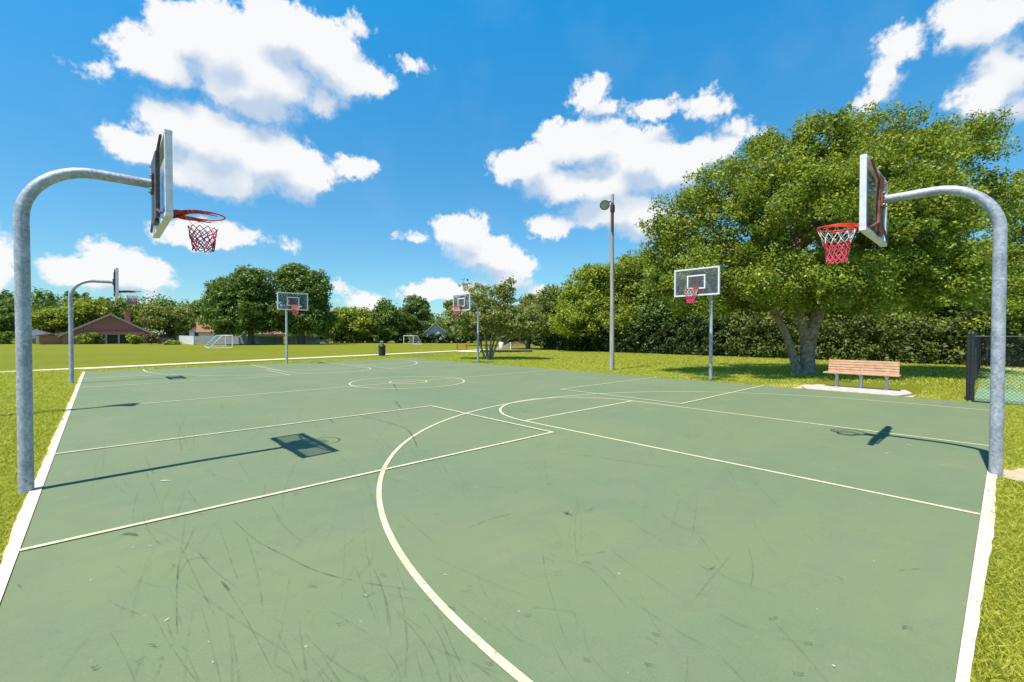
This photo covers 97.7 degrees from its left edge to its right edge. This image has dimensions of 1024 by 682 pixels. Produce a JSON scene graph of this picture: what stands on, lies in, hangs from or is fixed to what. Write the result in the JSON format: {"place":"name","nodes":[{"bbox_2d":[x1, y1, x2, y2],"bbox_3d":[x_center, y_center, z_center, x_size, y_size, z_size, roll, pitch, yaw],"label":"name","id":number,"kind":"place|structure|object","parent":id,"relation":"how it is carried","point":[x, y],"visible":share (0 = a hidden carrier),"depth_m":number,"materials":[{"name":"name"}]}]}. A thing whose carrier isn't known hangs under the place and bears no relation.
{"place":"outdoors","nodes":[
{"label":"outdoors","id":0,"kind":"place"},
{"bbox_2d":[0,349,488,371],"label":"sidewalk","id":1,"kind":"structure","parent":0,"point":[236,361],"depth_m":25.79,"materials":[{"name":"concrete"}]},
{"bbox_2d":[0,335,1023,681],"bbox_3d":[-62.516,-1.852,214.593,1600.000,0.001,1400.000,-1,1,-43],"label":"lawn ground","id":2,"kind":"structure","parent":0,"point":[100,355],"depth_m":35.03,"materials":[{"name":"green plant"}]},
{"bbox_2d":[0,331,14,343],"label":"hedge","id":3,"kind":"object","parent":2,"relation":"on","point":[6,337],"visible":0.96,"depth_m":69.53,"materials":[{"name":"green plant"}]},
{"bbox_2d":[0,296,34,337],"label":"broadleaf tree","id":4,"kind":"object","parent":2,"relation":"on","point":[7,316],"visible":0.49,"depth_m":75.52,"materials":[{"name":"green plant"}]},
{"bbox_2d":[32,329,52,343],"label":"house","id":5,"kind":"structure","parent":2,"relation":"on","point":[35,332],"depth_m":74.03,"materials":[{"name":"grey"}]},
{"bbox_2d":[32,307,83,334],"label":"broadleaf tree","id":6,"kind":"object","parent":2,"relation":"on","point":[49,320],"visible":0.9,"depth_m":78.54,"materials":[{"name":"green plant"}]},
{"bbox_2d":[58,296,118,328],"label":"broadleaf tree","id":7,"kind":"object","parent":2,"relation":"on","point":[87,309],"visible":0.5,"depth_m":82.42,"materials":[{"name":"green plant"}]},
{"bbox_2d":[74,332,104,343],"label":"shrub","id":8,"kind":"object","parent":2,"relation":"on","point":[89,338],"visible":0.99,"depth_m":69.20,"materials":[{"name":"green plant"}]},
{"bbox_2d":[35,309,152,344],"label":"house","id":9,"kind":"structure","parent":2,"relation":"on","point":[113,329],"depth_m":71.60,"materials":[{"name":"brick"}]},
{"bbox_2d":[68,268,140,383],"bbox_3d":[-13.485,-0.463,14.969,1.410,3.830,1.386,0,1,0],"label":"basketball hoop","id":10,"kind":"object","parent":2,"relation":"on","point":[115,283],"visible":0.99,"depth_m":14.36,"materials":[{"name":"metal"}]},
{"bbox_2d":[90,299,145,327],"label":"broadleaf tree","id":11,"kind":"object","parent":2,"relation":"on","point":[118,306],"visible":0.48,"depth_m":86.10,"materials":[{"name":"green plant"}]},
{"bbox_2d":[13,129,225,493],"bbox_3d":[-4.274,-0.304,5.141,1.410,3.830,1.386,0,1,0],"label":"basketball hoop","id":12,"kind":"object","parent":2,"relation":"on","point":[31,191],"visible":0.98,"depth_m":4.52,"materials":[{"name":"metal"}]},
{"bbox_2d":[125,334,144,343],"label":"shrub","id":13,"kind":"object","parent":2,"relation":"on","point":[133,339],"visible":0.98,"depth_m":68.96,"materials":[{"name":"green plant"}]},
{"bbox_2d":[143,333,160,343],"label":"shrub","id":14,"kind":"object","parent":2,"relation":"on","point":[151,338],"visible":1,"depth_m":69.21,"materials":[{"name":"green plant"}]},
{"bbox_2d":[158,337,173,343],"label":"board fence","id":15,"kind":"object","parent":2,"relation":"on","point":[164,339],"visible":0.56,"depth_m":70.99,"materials":[{"name":"grey wood"}]},
{"bbox_2d":[133,302,200,338],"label":"broadleaf tree","id":16,"kind":"object","parent":2,"relation":"on","point":[169,320],"visible":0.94,"depth_m":79.93,"materials":[{"name":"green plant"}]},
{"bbox_2d":[162,340,182,344],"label":"shrub","id":17,"kind":"object","parent":2,"relation":"on","point":[173,342],"visible":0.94,"depth_m":65.64,"materials":[{"name":"green plant"}]},
{"bbox_2d":[159,331,188,341],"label":"house","id":18,"kind":"structure","parent":2,"relation":"on","point":[166,335],"depth_m":82.55,"materials":[{"name":"grey"}]},
{"bbox_2d":[176,335,193,344],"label":"board fence","id":19,"kind":"object","parent":2,"relation":"on","point":[187,339],"visible":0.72,"depth_m":72.01,"materials":[{"name":"white paint"}]},
{"bbox_2d":[186,325,198,342],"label":"house","id":20,"kind":"structure","parent":2,"relation":"on","point":[193,333],"depth_m":81.39,"materials":[{"name":"white paint"}]},
{"bbox_2d":[182,300,206,319],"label":"broadleaf tree","id":21,"kind":"object","parent":2,"relation":"on","point":[193,306],"visible":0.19,"depth_m":86.03,"materials":[{"name":"green plant"}]},
{"bbox_2d":[196,322,213,337],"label":"house","id":22,"kind":"structure","parent":2,"relation":"on","point":[202,332],"depth_m":77.17,"materials":[{"name":"pink paint"}]},
{"bbox_2d":[204,335,232,347],"bbox_3d":[-35.204,0.031,53.582,2.289,1.490,7.719,-1,1,-38],"label":"soccer goal","id":23,"kind":"object","parent":2,"relation":"on","point":[212,342],"visible":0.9,"depth_m":52.63,"materials":[{"name":"white paint"}]},
{"bbox_2d":[194,336,258,343],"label":"board fence","id":24,"kind":"object","parent":2,"relation":"on","point":[208,339],"visible":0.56,"depth_m":70.00,"materials":[{"name":"grey wood"}]},
{"bbox_2d":[195,263,283,344],"bbox_3d":[-39.751,-5.351,65.751,11.132,12.218,11.001,-1,1,-43],"label":"maple tree","id":25,"kind":"object","parent":2,"relation":"on","point":[256,308],"visible":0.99,"depth_m":64.05,"materials":[{"name":"green plant"}]},
{"bbox_2d":[259,336,283,343],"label":"board fence","id":26,"kind":"object","parent":2,"relation":"on","point":[273,340],"visible":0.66,"depth_m":70.00,"materials":[{"name":"grey wood"}]},
{"bbox_2d":[0,286,542,340],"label":"distant wood","id":27,"kind":"object","parent":2,"relation":"on","point":[39,301],"visible":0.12,"depth_m":101.17,"materials":[{"name":"green plant"}]},
{"bbox_2d":[258,325,284,342],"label":"house","id":28,"kind":"structure","parent":2,"relation":"on","point":[274,334],"depth_m":78.89,"materials":[{"name":"beige tile"}]},
{"bbox_2d":[277,292,307,362],"bbox_3d":[-11.561,-0.603,23.563,1.386,3.830,1.410,0,1,0],"label":"basketball hoop","id":29,"kind":"object","parent":2,"relation":"on","point":[291,304],"visible":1,"depth_m":23.50,"materials":[{"name":"metal"}]},
{"bbox_2d":[288,336,319,343],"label":"board fence","id":30,"kind":"object","parent":2,"relation":"on","point":[308,339],"visible":0.62,"depth_m":71.00,"materials":[{"name":"grey wood"}]},
{"bbox_2d":[271,262,341,344],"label":"maple tree","id":31,"kind":"object","parent":2,"relation":"on","point":[294,277],"visible":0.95,"depth_m":66.23,"materials":[{"name":"green plant"}]},
{"bbox_2d":[317,340,328,343],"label":"garden bench","id":32,"kind":"object","parent":2,"relation":"on","point":[327,341],"visible":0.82,"depth_m":69.18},
{"bbox_2d":[329,306,353,336],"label":"broadleaf tree","id":33,"kind":"object","parent":2,"relation":"on","point":[340,327],"visible":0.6,"depth_m":78.29,"materials":[{"name":"green plant"}]},
{"bbox_2d":[345,306,376,342],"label":"broadleaf tree","id":34,"kind":"object","parent":2,"relation":"on","point":[360,323],"visible":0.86,"depth_m":77.98,"materials":[{"name":"green plant"}]},
{"bbox_2d":[316,331,408,342],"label":"hedge","id":35,"kind":"object","parent":2,"relation":"on","point":[342,338],"visible":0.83,"depth_m":77.69,"materials":[{"name":"green plant"}]},
{"bbox_2d":[378,344,385,355],"bbox_3d":[-9.674,0.642,33.294,0.550,0.885,0.550,-1,1,-43],"label":"trash bin","id":36,"kind":"object","parent":2,"relation":"on","point":[381,349],"visible":1,"depth_m":33.09,"materials":[{"name":"black plastic"}]},
{"bbox_2d":[369,297,406,342],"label":"broadleaf tree","id":37,"kind":"object","parent":2,"relation":"on","point":[386,315],"visible":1,"depth_m":76.64,"materials":[{"name":"green plant"}]},
{"bbox_2d":[403,335,420,343],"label":"soccer goal","id":38,"kind":"object","parent":2,"relation":"on","point":[413,338],"visible":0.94,"depth_m":71.54,"materials":[{"name":"white paint"}]},
{"bbox_2d":[395,294,433,342],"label":"broadleaf tree","id":39,"kind":"object","parent":2,"relation":"on","point":[413,321],"visible":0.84,"depth_m":81.08,"materials":[{"name":"green plant"}]},
{"bbox_2d":[423,323,445,342],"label":"house","id":40,"kind":"structure","parent":2,"relation":"on","point":[434,328],"depth_m":77.97,"materials":[{"name":"grey"}]},
{"bbox_2d":[406,331,475,342],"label":"hedge","id":41,"kind":"object","parent":2,"relation":"on","point":[423,338],"visible":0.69,"depth_m":76.59,"materials":[{"name":"green plant"}]},
{"bbox_2d":[443,297,467,342],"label":"broadleaf tree","id":42,"kind":"object","parent":2,"relation":"on","point":[448,304],"visible":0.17,"depth_m":78.03,"materials":[{"name":"green plant"}]},
{"bbox_2d":[451,293,478,362],"bbox_3d":[-2.526,-0.612,24.113,1.410,3.830,1.386,0,1,0],"label":"basketball hoop","id":43,"kind":"object","parent":2,"relation":"on","point":[462,302],"visible":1,"depth_m":24.10,"materials":[{"name":"metal"}]},
{"bbox_2d":[455,312,500,345],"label":"broadleaf tree","id":44,"kind":"object","parent":2,"relation":"on","point":[481,337],"visible":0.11,"depth_m":61.06,"materials":[{"name":"green plant"}]},
{"bbox_2d":[443,275,542,358],"bbox_3d":[-1.247,-1.379,28.454,6.216,5.506,4.433,0,1,-14],"label":"crepe myrtle","id":45,"kind":"object","parent":2,"relation":"on","point":[501,309],"visible":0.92,"depth_m":27.77,"materials":[{"name":"green plant"}]},
{"bbox_2d":[0,358,989,681],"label":"basketball court","id":46,"kind":"object","parent":2,"relation":"on","point":[564,554],"visible":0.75,"depth_m":3.61,"materials":[{"name":"green paint"}]},
{"bbox_2d":[0,372,996,681],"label":"court edging","id":47,"kind":"object","parent":46,"relation":"on","point":[966,646],"visible":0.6,"depth_m":3.32,"materials":[{"name":"white paint"}]},
{"bbox_2d":[816,154,1007,477],"bbox_3d":[4.857,-0.313,5.697,1.386,3.830,1.410,0,1,0],"label":"basketball hoop","id":48,"kind":"object","parent":47,"relation":"on","point":[990,206],"visible":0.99,"depth_m":5.07,"materials":[{"name":"metal"}]},
{"bbox_2d":[20,359,988,681],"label":"court lines","id":49,"kind":"object","parent":46,"relation":"on","point":[472,635],"visible":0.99,"depth_m":4.33,"materials":[{"name":"paint"}]},
{"bbox_2d":[480,350,532,352],"bbox_3d":[-0.474,0.898,38.674,4.640,0.255,0.246,0,1,-14],"label":"playground border","id":50,"kind":"object","parent":2,"relation":"on","point":[512,351],"visible":0.65,"depth_m":38.69,"materials":[{"name":"beige concrete"}]},
{"bbox_2d":[497,335,524,344],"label":"house","id":51,"kind":"structure","parent":2,"relation":"on","point":[505,339],"depth_m":66.01,"materials":[{"name":"brown tile"}]},
{"bbox_2d":[501,292,543,348],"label":"broadleaf tree","id":52,"kind":"object","parent":2,"relation":"on","point":[530,297],"visible":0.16,"depth_m":47.35,"materials":[{"name":"green plant"}]},
{"bbox_2d":[506,335,541,345],"bbox_3d":[1.644,-0.026,60.129,4.973,2.075,2.360,0,1,-3],"label":"hedge","id":53,"kind":"object","parent":2,"relation":"on","point":[533,341],"visible":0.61,"depth_m":59.51,"materials":[{"name":"green plant"}]},
{"bbox_2d":[521,283,567,349],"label":"broadleaf tree","id":54,"kind":"object","parent":2,"relation":"on","point":[548,294],"visible":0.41,"depth_m":43.80,"materials":[{"name":"green plant"}]},
{"bbox_2d":[547,262,618,343],"bbox_3d":[6.608,-3.147,41.664,8.193,8.592,6.595,-1,1,-43],"label":"broadleaf tree","id":55,"kind":"object","parent":2,"relation":"on","point":[585,297],"visible":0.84,"depth_m":40.31,"materials":[{"name":"green plant"}]},
{"bbox_2d":[600,194,614,370],"bbox_3d":[4.195,-2.421,19.733,0.658,8.050,0.330,0,1,12],"label":"light pole","id":56,"kind":"object","parent":2,"relation":"on","point":[604,204],"visible":0.93,"depth_m":19.67,"materials":[{"name":"grey metal"}]},
{"bbox_2d":[588,247,653,341],"bbox_3d":[10.732,-3.726,40.554,8.668,9.785,7.602,-1,1,-43],"label":"broadleaf tree","id":57,"kind":"object","parent":2,"relation":"on","point":[626,287],"visible":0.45,"depth_m":39.37,"materials":[{"name":"green plant"}]},
{"bbox_2d":[540,312,732,355],"bbox_3d":[9.499,-0.503,38.875,2.508,3.806,18.931,-1,1,-43],"label":"hedge","id":58,"kind":"object","parent":2,"relation":"on","point":[686,340],"visible":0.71,"depth_m":35.92,"materials":[{"name":"green plant"}]},
{"bbox_2d":[629,258,704,339],"bbox_3d":[13.623,-2.983,37.893,7.505,8.386,7.354,-1,1,-43],"label":"broadleaf tree","id":59,"kind":"object","parent":2,"relation":"on","point":[659,310],"visible":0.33,"depth_m":36.25,"materials":[{"name":"green plant"}]},
{"bbox_2d":[674,266,719,380],"bbox_3d":[6.190,-0.460,14.740,1.410,3.830,1.386,0,1,0],"label":"basketball hoop","id":60,"kind":"object","parent":2,"relation":"on","point":[696,288],"visible":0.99,"depth_m":14.73,"materials":[{"name":"metal"}]},
{"bbox_2d":[682,280,740,353],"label":"broadleaf tree","id":61,"kind":"object","parent":2,"relation":"on","point":[702,320],"visible":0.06,"depth_m":34.28,"materials":[{"name":"green plant"}]},
{"bbox_2d":[725,293,813,354],"bbox_3d":[18.818,-2.530,32.841,7.632,7.644,7.065,-1,1,-43],"label":"broadleaf tree","id":62,"kind":"object","parent":2,"relation":"on","point":[741,320],"visible":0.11,"depth_m":31.32,"materials":[{"name":"green plant"}]},
{"bbox_2d":[631,100,1023,374],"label":"oak tree","id":63,"kind":"object","parent":2,"relation":"on","point":[758,272],"visible":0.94,"depth_m":16.06,"materials":[{"name":"green plant"}]},
{"bbox_2d":[804,279,895,352],"bbox_3d":[23.451,-2.412,32.208,7.408,7.429,7.730,-1,1,-43],"label":"broadleaf tree","id":64,"kind":"object","parent":2,"relation":"on","point":[826,317],"visible":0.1,"depth_m":30.49,"materials":[{"name":"green plant"}]},
{"bbox_2d":[802,384,912,395],"bbox_3d":[9.775,1.432,12.764,1.625,0.112,2.470,-1,1,-43],"label":"bench pad","id":65,"kind":"object","parent":2,"relation":"on","point":[881,391],"visible":0.55,"depth_m":12.48,"materials":[{"name":"concrete"}]},
{"bbox_2d":[823,359,900,390],"bbox_3d":[10.174,0.979,13.036,0.507,0.805,1.760,-1,1,-43],"label":"park bench","id":66,"kind":"object","parent":65,"relation":"on","point":[846,365],"visible":1,"depth_m":13.04,"materials":[{"name":"brown wood"}]},
{"bbox_2d":[718,304,1023,366],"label":"hedge","id":67,"kind":"object","parent":2,"relation":"on","point":[828,336],"visible":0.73,"depth_m":25.51,"materials":[{"name":"green plant"}]},
{"bbox_2d":[840,249,947,346],"bbox_3d":[26.361,-2.562,31.191,6.801,7.762,7.940,0,1,24],"label":"broadleaf tree","id":68,"kind":"object","parent":2,"relation":"on","point":[903,315],"visible":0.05,"depth_m":28.86,"materials":[{"name":"green plant"}]},
{"bbox_2d":[764,384,1023,480],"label":"bare dirt","id":69,"kind":"structure","parent":2,"relation":"on","point":[1017,474],"depth_m":5.21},
{"bbox_2d":[897,242,1013,346],"bbox_3d":[29.085,-2.784,29.907,7.501,8.246,6.964,-1,1,-43],"label":"broadleaf tree","id":70,"kind":"object","parent":2,"relation":"on","point":[950,315],"visible":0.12,"depth_m":28.22,"materials":[{"name":"green plant"}]},
{"bbox_2d":[894,332,1023,404],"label":"chain link fence","id":71,"kind":"object","parent":2,"relation":"on","point":[972,387],"visible":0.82,"depth_m":10.55,"materials":[{"name":"black metal"}]},
{"bbox_2d":[966,332,981,400],"bbox_3d":[16.701,0.579,16.088,18.847,1.770,0.089,-1,1,-43],"label":"chain link fence","id":72,"kind":"object","parent":2,"relation":"on","point":[968,360],"visible":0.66,"depth_m":10.71,"materials":[{"name":"black metal"}]},
{"bbox_2d":[925,169,1023,339],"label":"broadleaf tree","id":73,"kind":"object","parent":2,"relation":"on","point":[1015,230],"visible":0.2,"depth_m":21.38,"materials":[{"name":"green plant"}]},
{"bbox_2d":[943,331,1023,367],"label":"chain link fence","id":74,"kind":"object","parent":2,"relation":"on","point":[987,340],"visible":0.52,"depth_m":21.43,"materials":[{"name":"black metal"}]},
{"bbox_2d":[974,367,1023,403],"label":"tennis court","id":75,"kind":"object","parent":2,"relation":"on","point":[983,396],"visible":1,"depth_m":12.23,"materials":[{"name":"paint"}]},
{"bbox_2d":[0,0,1023,334],"label":"sky","id":76,"kind":"structure","parent":0,"point":[392,149],"materials":[{"name":"blue"}]}
]}

